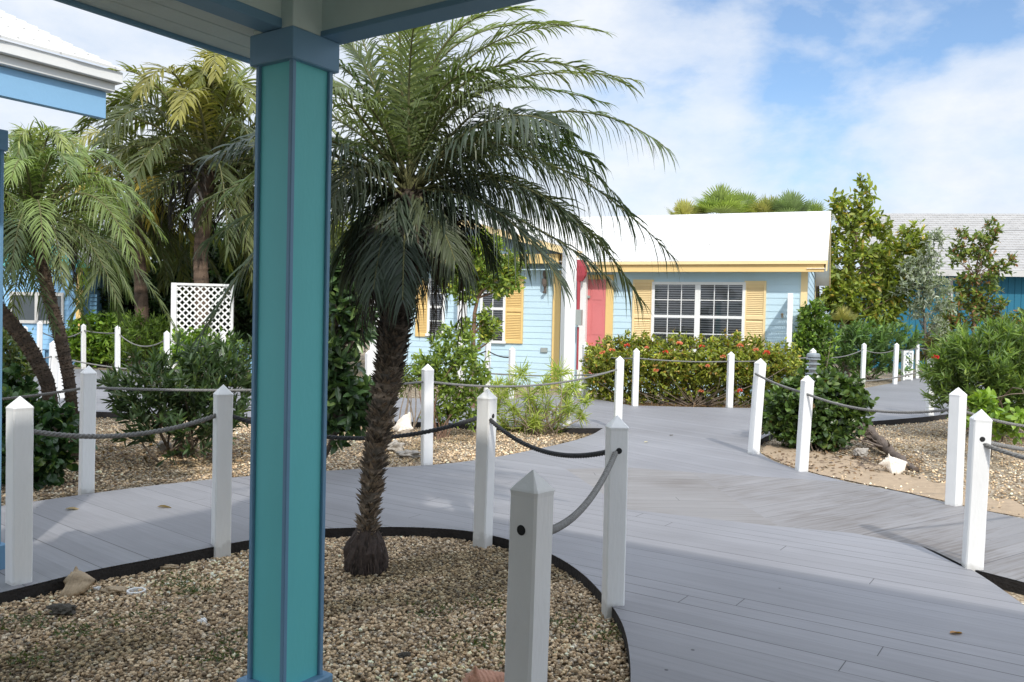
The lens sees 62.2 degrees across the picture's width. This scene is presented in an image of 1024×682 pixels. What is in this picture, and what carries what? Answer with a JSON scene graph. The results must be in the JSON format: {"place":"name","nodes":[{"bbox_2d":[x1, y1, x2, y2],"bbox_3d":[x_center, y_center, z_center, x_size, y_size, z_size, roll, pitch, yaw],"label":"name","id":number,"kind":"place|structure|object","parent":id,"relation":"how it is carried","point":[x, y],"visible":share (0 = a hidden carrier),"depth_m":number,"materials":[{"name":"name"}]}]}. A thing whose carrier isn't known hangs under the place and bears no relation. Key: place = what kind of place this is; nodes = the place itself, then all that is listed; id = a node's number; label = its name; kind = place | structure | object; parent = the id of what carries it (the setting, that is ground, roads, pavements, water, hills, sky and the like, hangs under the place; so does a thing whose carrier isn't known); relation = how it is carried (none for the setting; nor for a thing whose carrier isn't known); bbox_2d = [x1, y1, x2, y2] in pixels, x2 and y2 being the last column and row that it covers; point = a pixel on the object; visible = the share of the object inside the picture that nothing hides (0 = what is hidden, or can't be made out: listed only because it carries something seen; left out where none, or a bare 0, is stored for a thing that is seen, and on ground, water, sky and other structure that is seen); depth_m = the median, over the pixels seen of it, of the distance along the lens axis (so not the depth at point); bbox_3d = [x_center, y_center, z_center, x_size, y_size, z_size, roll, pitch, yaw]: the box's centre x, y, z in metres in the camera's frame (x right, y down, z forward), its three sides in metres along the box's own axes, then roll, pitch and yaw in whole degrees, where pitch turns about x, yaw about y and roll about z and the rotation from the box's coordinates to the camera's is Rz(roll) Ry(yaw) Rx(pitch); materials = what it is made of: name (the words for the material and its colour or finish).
{"place":"outdoors","nodes":[
{"label":"outdoors","id":0,"kind":"place"},
{"bbox_2d":[0,527,630,681],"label":"gravel","id":1,"kind":"structure","parent":0,"point":[186,629],"depth_m":4.20,"materials":[{"name":"gravel"}]},
{"bbox_2d":[46,603,76,615],"bbox_3d":[-2.275,1.359,4.284,0.147,0.077,0.112,1,1,-24],"label":"rock","id":2,"kind":"object","parent":1,"relation":"on","point":[68,609],"visible":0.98,"depth_m":4.26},
{"bbox_2d":[59,566,95,598],"bbox_3d":[-2.372,1.316,4.636,0.181,0.160,0.176,1,1,-29],"label":"conch shell","id":3,"kind":"object","parent":1,"relation":"on","point":[76,581],"visible":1,"depth_m":4.60},
{"bbox_2d":[99,586,126,593],"bbox_3d":[-2.183,1.364,4.650,0.152,0.042,0.078,1,1,0],"label":"rock","id":4,"kind":"object","parent":1,"relation":"on","point":[113,589],"visible":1,"depth_m":4.63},
{"bbox_2d":[462,665,504,681],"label":"conch shell","id":5,"kind":"object","parent":1,"relation":"on","point":[475,674],"visible":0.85,"depth_m":3.37},
{"bbox_2d":[0,340,1023,681],"bbox_3d":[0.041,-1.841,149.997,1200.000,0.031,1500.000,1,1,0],"label":"ground","id":6,"kind":"structure","parent":0,"point":[916,438],"depth_m":8.51,"materials":[{"name":"gravel"}]},
{"bbox_2d":[5,396,33,591],"bbox_3d":[-2.647,0.867,4.562,0.106,1.145,0.107,2,2,37],"label":"rope post","id":7,"kind":"object","parent":6,"relation":"on","point":[19,493],"visible":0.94,"depth_m":4.52,"materials":[{"name":"paint"}]},
{"bbox_2d":[34,413,215,438],"bbox_3d":[-2.238,0.504,4.975,0.031,0.122,1.174,2,2,43],"label":"rope","id":8,"kind":"object","parent":7,"relation":"attached to","point":[111,435],"visible":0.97,"depth_m":4.93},
{"bbox_2d":[2,327,38,389],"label":"leafy bush","id":9,"kind":"object","parent":6,"relation":"on","point":[13,350],"visible":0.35,"depth_m":10.46,"materials":[{"name":"green plant"}]},
{"bbox_2d":[37,321,42,351],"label":"rope post","id":10,"kind":"object","parent":6,"relation":"on","point":[39,333],"visible":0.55,"depth_m":21.23,"materials":[{"name":"paint"}]},
{"bbox_2d":[3,151,93,430],"bbox_3d":[-5.613,-0.367,8.608,2.501,3.270,2.445,1,1,0],"label":"palm tree","id":11,"kind":"object","parent":6,"relation":"on","point":[20,334],"visible":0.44,"depth_m":8.54,"materials":[{"name":"green plant"}]},
{"bbox_2d":[1,362,97,490],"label":"sea grape bush","id":12,"kind":"object","parent":6,"relation":"on","point":[53,458],"visible":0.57,"depth_m":7.54,"materials":[{"name":"green plant"}]},
{"bbox_2d":[49,341,57,395],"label":"rope post","id":13,"kind":"object","parent":6,"relation":"on","point":[53,363],"visible":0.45,"depth_m":13.31,"materials":[{"name":"paint"}]},
{"bbox_2d":[0,10,125,569],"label":"porch","id":14,"kind":"object","parent":6,"relation":"on","point":[32,76],"visible":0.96,"depth_m":4.53,"materials":[{"name":"blue paint"}]},
{"bbox_2d":[3,200,122,363],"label":"cottage","id":15,"kind":"structure","parent":6,"relation":"on","point":[30,321],"depth_m":25.03,"materials":[{"name":"blue paint"}]},
{"bbox_2d":[9,292,63,323],"bbox_3d":[-13.997,-0.979,25.005,1.641,0.922,0.050,1,1,3],"label":"window","id":16,"kind":"structure","parent":15,"relation":"in","point":[30,313],"depth_m":25.01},
{"bbox_2d":[81,324,85,368],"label":"rope post","id":17,"kind":"object","parent":6,"relation":"on","point":[83,345],"visible":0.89,"depth_m":22.27,"materials":[{"name":"paint"}]},
{"bbox_2d":[78,366,96,494],"bbox_3d":[-3.461,0.783,6.922,0.107,1.170,0.106,1,2,-41],"label":"rope post","id":18,"kind":"object","parent":6,"relation":"on","point":[87,425],"visible":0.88,"depth_m":6.88,"materials":[{"name":"paint"}]},
{"bbox_2d":[2,381,422,399],"bbox_3d":[-3.034,0.473,7.482,4.820,0.218,0.872,1,1,-16],"label":"rope","id":19,"kind":"object","parent":18,"relation":"attached to","point":[120,388],"visible":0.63,"depth_m":7.10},
{"bbox_2d":[3,117,177,460],"bbox_3d":[-4.786,-0.474,8.623,2.569,3.533,2.706,1,1,0],"label":"palm tree","id":20,"kind":"object","parent":6,"relation":"on","point":[32,159],"visible":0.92,"depth_m":8.42,"materials":[{"name":"green plant"}]},
{"bbox_2d":[66,309,133,367],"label":"clipped hedge","id":21,"kind":"object","parent":6,"relation":"on","point":[97,345],"visible":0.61,"depth_m":23.70,"materials":[{"name":"green plant"}]},
{"bbox_2d":[115,325,120,369],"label":"rope post","id":22,"kind":"object","parent":6,"relation":"on","point":[117,345],"visible":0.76,"depth_m":20.00,"materials":[{"name":"paint"}]},
{"bbox_2d":[0,476,249,591],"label":"boardwalk","id":23,"kind":"structure","parent":6,"relation":"on","point":[98,530],"depth_m":5.83,"materials":[{"name":"wood"}]},
{"bbox_2d":[96,227,163,361],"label":"dense tree","id":24,"kind":"object","parent":6,"relation":"on","point":[127,306],"visible":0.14,"depth_m":26.44,"materials":[{"name":"green plant"}]},
{"bbox_2d":[26,125,235,368],"bbox_3d":[-10.692,-2.569,24.055,5.659,6.758,5.951,2,1,24],"label":"palm tree","id":25,"kind":"object","parent":6,"relation":"on","point":[140,288],"visible":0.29,"depth_m":23.38,"materials":[{"name":"green plant"}]},
{"bbox_2d":[105,308,182,367],"bbox_3d":[-9.908,-0.044,23.098,2.021,1.771,1.829,1,1,0],"label":"oleander bush","id":26,"kind":"object","parent":6,"relation":"on","point":[157,326],"visible":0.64,"depth_m":22.78,"materials":[{"name":"green plant"}]},
{"bbox_2d":[122,229,192,358],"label":"dense tree","id":27,"kind":"object","parent":6,"relation":"on","point":[166,299],"visible":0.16,"depth_m":27.17,"materials":[{"name":"green plant"}]},
{"bbox_2d":[96,326,251,466],"bbox_3d":[-3.448,0.568,9.073,1.910,1.468,1.858,1,1,0],"label":"oleander bush","id":28,"kind":"object","parent":6,"relation":"on","point":[181,407],"visible":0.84,"depth_m":8.81,"materials":[{"name":"green plant"}]},
{"bbox_2d":[35,46,342,334],"bbox_3d":[-8.040,-3.200,21.732,7.916,8.237,7.383,1,1,-12],"label":"palm tree","id":29,"kind":"object","parent":6,"relation":"on","point":[207,94],"visible":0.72,"depth_m":20.88,"materials":[{"name":"green plant"}]},
{"bbox_2d":[170,283,233,370],"bbox_3d":[-7.548,-0.247,20.690,1.460,2.307,0.100,1,1,-7],"label":"lattice screen","id":30,"kind":"object","parent":6,"relation":"on","point":[175,295],"visible":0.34,"depth_m":20.66,"materials":[{"name":"white paint"}]},
{"bbox_2d":[159,325,250,379],"bbox_3d":[-7.117,0.288,19.752,2.181,1.382,1.338,1,1,0],"label":"green shrub","id":31,"kind":"object","parent":6,"relation":"on","point":[193,337],"visible":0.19,"depth_m":19.63,"materials":[{"name":"green plant"}]},
{"bbox_2d":[169,208,248,344],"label":"dense tree","id":32,"kind":"object","parent":6,"relation":"on","point":[212,280],"visible":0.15,"depth_m":27.27,"materials":[{"name":"green plant"}]},
{"bbox_2d":[211,384,233,560],"bbox_3d":[-1.848,0.857,5.411,0.107,1.161,0.106,1,1,-33],"label":"rope post","id":33,"kind":"object","parent":6,"relation":"on","point":[223,394],"visible":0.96,"depth_m":5.37,"materials":[{"name":"paint"}]},
{"bbox_2d":[233,414,476,440],"bbox_3d":[-1.011,0.557,5.570,1.708,0.195,0.031,1,1,-12],"label":"rope","id":34,"kind":"object","parent":33,"relation":"attached to","point":[394,436],"visible":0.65,"depth_m":5.63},
{"bbox_2d":[210,226,253,349],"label":"dense tree","id":35,"kind":"object","parent":6,"relation":"on","point":[243,310],"visible":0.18,"depth_m":27.19,"materials":[{"name":"green plant"}]},
{"bbox_2d":[163,132,355,272],"bbox_3d":[-6.905,-2.602,23.666,5.861,6.998,5.934,1,1,0],"label":"palm tree","id":36,"kind":"object","parent":6,"relation":"on","point":[210,217],"visible":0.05,"depth_m":22.02,"materials":[{"name":"green plant"}]},
{"bbox_2d":[54,0,534,681],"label":"porch","id":37,"kind":"object","parent":6,"relation":"on","point":[288,50],"visible":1,"depth_m":3.20,"materials":[{"name":"teal paint"}]},
{"bbox_2d":[1,412,590,504],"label":"gravel","id":38,"kind":"structure","parent":6,"relation":"on","point":[125,483],"depth_m":9.32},
{"bbox_2d":[387,439,404,452],"bbox_3d":[-1.355,1.229,9.818,0.247,0.181,0.218,1,1,0],"label":"rock","id":39,"kind":"object","parent":38,"relation":"on","point":[395,445],"visible":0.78,"depth_m":9.75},
{"bbox_2d":[393,412,413,438],"bbox_3d":[-1.306,1.013,10.165,0.242,0.323,0.264,1,1,-10],"label":"conch shell","id":40,"kind":"object","parent":39,"relation":"on","point":[402,424],"visible":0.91,"depth_m":10.12},
{"bbox_2d":[395,449,420,458],"bbox_3d":[-1.145,1.265,9.451,0.324,0.109,0.210,1,1,0],"label":"rock","id":41,"kind":"object","parent":38,"relation":"on","point":[410,454],"visible":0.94,"depth_m":9.38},
{"bbox_2d":[0,569,623,674],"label":"weeds","id":42,"kind":"object","parent":6,"relation":"on","point":[86,625],"visible":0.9,"depth_m":4.11,"materials":[{"name":"green plant"}]},
{"bbox_2d":[23,369,602,427],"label":"boardwalk","id":43,"kind":"structure","parent":6,"relation":"on","point":[593,422],"depth_m":14.17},
{"bbox_2d":[326,249,378,458],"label":"broadleaf tree","id":44,"kind":"object","parent":6,"relation":"on","point":[351,398],"visible":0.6,"depth_m":8.11,"materials":[{"name":"green plant"}]},
{"bbox_2d":[365,350,373,375],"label":"rope post","id":45,"kind":"object","parent":6,"relation":"on","point":[369,357],"visible":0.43,"depth_m":12.33,"materials":[{"name":"paint"}]},
{"bbox_2d":[393,354,420,438],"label":"sapling","id":46,"kind":"object","parent":6,"relation":"on","point":[407,378],"visible":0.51,"depth_m":11.30,"materials":[{"name":"green plant"}]},
{"bbox_2d":[421,364,433,465],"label":"rope post","id":47,"kind":"object","parent":6,"relation":"on","point":[427,392],"visible":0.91,"depth_m":8.53,"materials":[{"name":"paint"}]},
{"bbox_2d":[434,369,616,387],"bbox_3d":[0.318,0.462,10.175,0.027,0.156,3.978,2,2,36],"label":"rope","id":48,"kind":"object","parent":47,"relation":"attached to","point":[491,386],"visible":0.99,"depth_m":9.83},
{"bbox_2d":[176,4,684,577],"bbox_3d":[-0.610,-0.416,4.973,3.240,3.748,2.006,1,1,0],"label":"palm tree","id":49,"kind":"object","parent":6,"relation":"on","point":[398,242],"visible":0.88,"depth_m":4.95,"materials":[{"name":"green plant"}]},
{"bbox_2d":[410,321,494,438],"bbox_3d":[-0.780,0.516,11.182,1.122,1.589,0.724,1,1,0],"label":"leafy shrub","id":50,"kind":"object","parent":6,"relation":"on","point":[436,360],"visible":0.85,"depth_m":11.12,"materials":[{"name":"green plant"}]},
{"bbox_2d":[440,228,526,407],"bbox_3d":[-0.528,-0.358,14.319,1.586,3.213,0.952,1,1,0],"label":"tree","id":51,"kind":"object","parent":6,"relation":"on","point":[487,330],"visible":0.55,"depth_m":14.19,"materials":[{"name":"green plant"}]},
{"bbox_2d":[473,389,496,548],"bbox_3d":[-0.183,0.894,5.742,0.107,1.146,0.107,3,3,32],"label":"rope post","id":52,"kind":"object","parent":6,"relation":"on","point":[484,472],"visible":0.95,"depth_m":5.70,"materials":[{"name":"paint"}]},
{"bbox_2d":[64,400,926,480],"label":"leaf litter","id":53,"kind":"object","parent":6,"relation":"on","point":[681,405],"visible":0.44,"depth_m":9.74,"materials":[{"name":"brown plant"}]},
{"bbox_2d":[0,411,1023,681],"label":"boardwalk edge","id":54,"kind":"object","parent":6,"relation":"on","point":[120,571],"visible":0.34,"depth_m":5.20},
{"bbox_2d":[508,347,515,398],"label":"rope post","id":55,"kind":"object","parent":6,"relation":"on","point":[512,350],"visible":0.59,"depth_m":16.22,"materials":[{"name":"paint"}]},
{"bbox_2d":[504,470,554,681],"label":"rope post","id":56,"kind":"object","parent":6,"relation":"on","point":[529,579],"visible":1,"depth_m":2.60,"materials":[{"name":"paint"}]},
{"bbox_2d":[552,450,617,533],"bbox_3d":[0.296,0.638,3.530,0.031,0.139,1.885,2,1,15],"label":"rope","id":57,"kind":"object","parent":56,"relation":"attached to","point":[572,517],"visible":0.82,"depth_m":3.62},
{"bbox_2d":[486,355,595,436],"bbox_3d":[0.344,0.845,11.749,1.515,1.400,1.020,2,1,21],"label":"spiky plant","id":58,"kind":"object","parent":6,"relation":"on","point":[534,421],"visible":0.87,"depth_m":11.64,"materials":[{"name":"green plant"}]},
{"bbox_2d":[559,241,576,425],"bbox_3d":[0.796,-0.049,12.119,0.164,2.727,0.164,1,1,-17],"label":"tall post","id":59,"kind":"object","parent":6,"relation":"on","point":[567,340],"visible":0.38,"depth_m":12.04,"materials":[{"name":"white paint"}]},
{"bbox_2d":[370,211,830,396],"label":"cottage","id":60,"kind":"structure","parent":6,"relation":"on","point":[743,273],"depth_m":19.43,"materials":[{"name":"blue paint"}]},
{"bbox_2d":[425,278,445,335],"bbox_3d":[-1.882,-0.835,21.049,0.535,1.440,0.085,2,1,21],"label":"window","id":61,"kind":"structure","parent":60,"relation":"in","point":[429,303],"depth_m":21.09,"materials":[{"name":"white paint"}]},
{"bbox_2d":[479,279,505,343],"bbox_3d":[-0.465,-0.773,20.506,0.724,1.653,0.085,2,1,21],"label":"window","id":62,"kind":"structure","parent":60,"relation":"in","point":[498,309],"depth_m":20.48,"materials":[{"name":"white paint"}]},
{"bbox_2d":[587,280,605,373],"bbox_3d":[1.875,-0.232,19.603,0.663,2.373,0.075,2,1,21],"label":"door","id":63,"kind":"structure","parent":60,"relation":"in","point":[596,305],"depth_m":19.58,"materials":[{"name":"red paint"}]},
{"bbox_2d":[651,282,745,351],"bbox_3d":[4.091,-0.525,18.758,2.102,1.562,0.085,2,1,21],"label":"window","id":64,"kind":"structure","parent":60,"relation":"in","point":[706,308],"depth_m":18.74,"materials":[{"name":"glass"}]},
{"bbox_2d":[601,415,628,620],"bbox_3d":[0.539,0.949,4.441,0.107,1.126,0.107,1,1,-7],"label":"rope post","id":65,"kind":"object","parent":6,"relation":"on","point":[615,520],"visible":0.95,"depth_m":4.39,"materials":[{"name":"paint"}]},
{"bbox_2d":[489,418,604,458],"bbox_3d":[0.181,0.593,5.088,0.030,0.163,1.513,1,1,-29],"label":"rope","id":66,"kind":"object","parent":65,"relation":"attached to","point":[542,450],"visible":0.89,"depth_m":5.03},
{"bbox_2d":[614,356,623,418],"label":"rope post","id":67,"kind":"object","parent":6,"relation":"on","point":[618,389],"visible":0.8,"depth_m":11.73,"materials":[{"name":"paint"}]},
{"bbox_2d":[631,348,639,405],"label":"rope post","id":68,"kind":"object","parent":6,"relation":"on","point":[635,374],"visible":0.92,"depth_m":15.19,"materials":[{"name":"paint"}]},
{"bbox_2d":[567,467,777,525],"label":"boardwalk","id":69,"kind":"structure","parent":6,"relation":"on","point":[682,493],"depth_m":7.26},
{"bbox_2d":[325,455,1023,681],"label":"boardwalk","id":70,"kind":"structure","parent":6,"relation":"on","point":[710,600],"depth_m":4.71,"materials":[{"name":"wood"}]},
{"bbox_2d":[666,199,704,214],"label":"fan palm","id":71,"kind":"object","parent":6,"relation":"on","point":[682,207],"visible":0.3,"depth_m":26.73,"materials":[{"name":"green plant"}]},
{"bbox_2d":[579,328,805,407],"bbox_3d":[3.476,0.579,16.407,4.381,1.701,1.243,1,1,0],"label":"flowering hedge","id":72,"kind":"object","parent":6,"relation":"on","point":[680,376],"visible":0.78,"depth_m":16.29,"materials":[{"name":"green plant"}]},
{"bbox_2d":[689,181,749,213],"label":"fan palm","id":73,"kind":"object","parent":6,"relation":"on","point":[720,200],"visible":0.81,"depth_m":26.46,"materials":[{"name":"green plant"}]},
{"bbox_2d":[726,352,734,407],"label":"rope post","id":74,"kind":"object","parent":6,"relation":"on","point":[730,378],"visible":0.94,"depth_m":15.34,"materials":[{"name":"paint"}]},
{"bbox_2d":[736,189,758,212],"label":"fan palm","id":75,"kind":"object","parent":6,"relation":"on","point":[753,197],"visible":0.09,"depth_m":27.53,"materials":[{"name":"green plant"}]},
{"bbox_2d":[748,358,766,454],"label":"rope post","id":76,"kind":"object","parent":6,"relation":"on","point":[757,401],"visible":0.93,"depth_m":9.76,"materials":[{"name":"paint"}]},
{"bbox_2d":[744,194,778,212],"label":"fan palm","id":77,"kind":"object","parent":6,"relation":"on","point":[764,204],"visible":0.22,"depth_m":26.62,"materials":[{"name":"green plant"}]},
{"bbox_2d":[510,377,1015,481],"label":"boardwalk","id":78,"kind":"structure","parent":6,"relation":"on","point":[714,440],"depth_m":10.92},
{"bbox_2d":[762,190,815,211],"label":"fan palm","id":79,"kind":"object","parent":6,"relation":"on","point":[788,201],"visible":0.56,"depth_m":26.05,"materials":[{"name":"green plant"}]},
{"bbox_2d":[785,293,792,375],"bbox_3d":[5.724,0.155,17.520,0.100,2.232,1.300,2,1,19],"label":"white post","id":80,"kind":"object","parent":6,"relation":"on","point":[789,317],"visible":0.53,"depth_m":16.89,"materials":[{"name":"white paint"}]},
{"bbox_2d":[795,375,813,471],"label":"rope post","id":81,"kind":"object","parent":6,"relation":"on","point":[804,429],"visible":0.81,"depth_m":8.65,"materials":[{"name":"paint"}]},
{"bbox_2d":[754,373,1023,426],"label":"rope","id":82,"kind":"object","parent":81,"relation":"attached to","point":[898,412],"visible":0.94,"depth_m":7.81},
{"bbox_2d":[805,353,820,374],"bbox_3d":[4.356,0.765,12.318,0.216,1.187,0.216,1,1,0],"label":"path lamp","id":83,"kind":"object","parent":6,"relation":"on","point":[812,358],"visible":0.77,"depth_m":12.25,"materials":[{"name":"grey metal"}]},
{"bbox_2d":[792,297,840,376],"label":"leafy shrub","id":84,"kind":"object","parent":6,"relation":"on","point":[814,331],"visible":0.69,"depth_m":17.72,"materials":[{"name":"green plant"}]},
{"bbox_2d":[804,199,834,318],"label":"fan palm","id":85,"kind":"object","parent":6,"relation":"on","point":[815,206],"visible":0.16,"depth_m":27.73,"materials":[{"name":"green plant"}]},
{"bbox_2d":[761,366,879,452],"bbox_3d":[3.897,0.908,10.908,1.588,1.174,1.085,1,1,0],"label":"sea grape bush","id":86,"kind":"object","parent":6,"relation":"on","point":[833,428],"visible":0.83,"depth_m":10.70,"materials":[{"name":"green plant"}]},
{"bbox_2d":[827,305,858,374],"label":"fan palm","id":87,"kind":"object","parent":6,"relation":"on","point":[844,313],"visible":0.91,"depth_m":26.91,"materials":[{"name":"green plant"}]},
{"bbox_2d":[691,472,1023,581],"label":"boardwalk","id":88,"kind":"structure","parent":6,"relation":"on","point":[937,526],"depth_m":6.70,"materials":[{"name":"wood"}]},
{"bbox_2d":[860,343,866,377],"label":"rope post","id":89,"kind":"object","parent":6,"relation":"on","point":[863,362],"visible":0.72,"depth_m":23.22,"materials":[{"name":"paint"}]},
{"bbox_2d":[829,423,918,471],"bbox_3d":[4.241,1.235,10.348,0.911,0.396,2.623,1,1,10],"label":"driftwood","id":90,"kind":"object","parent":6,"relation":"on","point":[875,438],"visible":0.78,"depth_m":10.38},
{"bbox_2d":[814,172,933,376],"bbox_3d":[11.687,-2.116,27.410,3.863,6.674,1.891,1,1,0],"label":"tall tree","id":91,"kind":"object","parent":6,"relation":"on","point":[879,262],"visible":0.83,"depth_m":27.22,"materials":[{"name":"green plant"}]},
{"bbox_2d":[824,316,925,379],"bbox_3d":[10.741,0.311,25.463,3.520,2.143,2.386,1,1,0],"label":"oleander bush","id":92,"kind":"object","parent":6,"relation":"on","point":[851,339],"visible":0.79,"depth_m":25.15,"materials":[{"name":"green plant"}]},
{"bbox_2d":[760,414,1023,514],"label":"gravel","id":93,"kind":"structure","parent":6,"relation":"on","point":[944,461],"depth_m":10.65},
{"bbox_2d":[761,443,1023,516],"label":"sand","id":94,"kind":"structure","parent":6,"relation":"on","point":[882,477],"depth_m":8.82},
{"bbox_2d":[879,454,906,473],"bbox_3d":[4.101,1.324,9.123,0.230,0.226,0.231,1,1,-30],"label":"conch shell","id":95,"kind":"object","parent":94,"relation":"on","point":[891,464],"visible":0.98,"depth_m":9.07},
{"bbox_2d":[892,343,898,383],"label":"rope post","id":96,"kind":"object","parent":6,"relation":"on","point":[895,361],"visible":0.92,"depth_m":22.97,"materials":[{"name":"paint"}]},
{"bbox_2d":[901,351,913,380],"bbox_3d":[11.644,0.758,25.012,0.360,0.949,0.100,1,1,-17],"label":"lattice screen","id":97,"kind":"object","parent":6,"relation":"on","point":[904,358],"visible":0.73,"depth_m":24.99,"materials":[{"name":"white paint"}]},
{"bbox_2d":[887,226,959,360],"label":"silver tree","id":98,"kind":"object","parent":6,"relation":"on","point":[928,278],"visible":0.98,"depth_m":26.85,"materials":[{"name":"green plant"}]},
{"bbox_2d":[828,213,1023,368],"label":"building","id":99,"kind":"structure","parent":6,"relation":"on","point":[1011,238],"depth_m":35.21,"materials":[{"name":"teal paint"}]},
{"bbox_2d":[913,333,949,361],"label":"leafy bush","id":100,"kind":"object","parent":6,"relation":"on","point":[922,353],"visible":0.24,"depth_m":26.87,"materials":[{"name":"green plant"}]},
{"bbox_2d":[945,387,966,505],"bbox_3d":[3.736,0.955,7.149,0.107,1.133,0.106,0,2,-31],"label":"rope post","id":101,"kind":"object","parent":6,"relation":"on","point":[956,445],"visible":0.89,"depth_m":7.11,"materials":[{"name":"paint"}]},
{"bbox_2d":[914,309,1023,430],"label":"oleander bush","id":102,"kind":"object","parent":6,"relation":"on","point":[965,362],"visible":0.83,"depth_m":12.08,"materials":[{"name":"green plant"}]},
{"bbox_2d":[928,216,1023,337],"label":"leafy tree","id":103,"kind":"object","parent":6,"relation":"on","point":[979,304],"visible":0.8,"depth_m":27.82,"materials":[{"name":"green plant"}]},
{"bbox_2d":[961,409,992,571],"bbox_3d":[2.877,0.983,5.259,0.107,1.124,0.107,3,2,13],"label":"rope post","id":104,"kind":"object","parent":6,"relation":"on","point":[977,483],"visible":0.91,"depth_m":5.21,"materials":[{"name":"paint"}]},
{"bbox_2d":[983,443,1023,459],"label":"rope","id":105,"kind":"object","parent":104,"relation":"attached to","point":[1004,451],"visible":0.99,"depth_m":5.08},
{"bbox_2d":[966,386,1023,456],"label":"leafy plant","id":106,"kind":"object","parent":6,"relation":"on","point":[989,405],"visible":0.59,"depth_m":9.97,"materials":[{"name":"green plant"}]},
{"bbox_2d":[0,0,1023,326],"label":"sky","id":107,"kind":"structure","parent":0,"point":[924,98],"materials":[{"name":"blue"}]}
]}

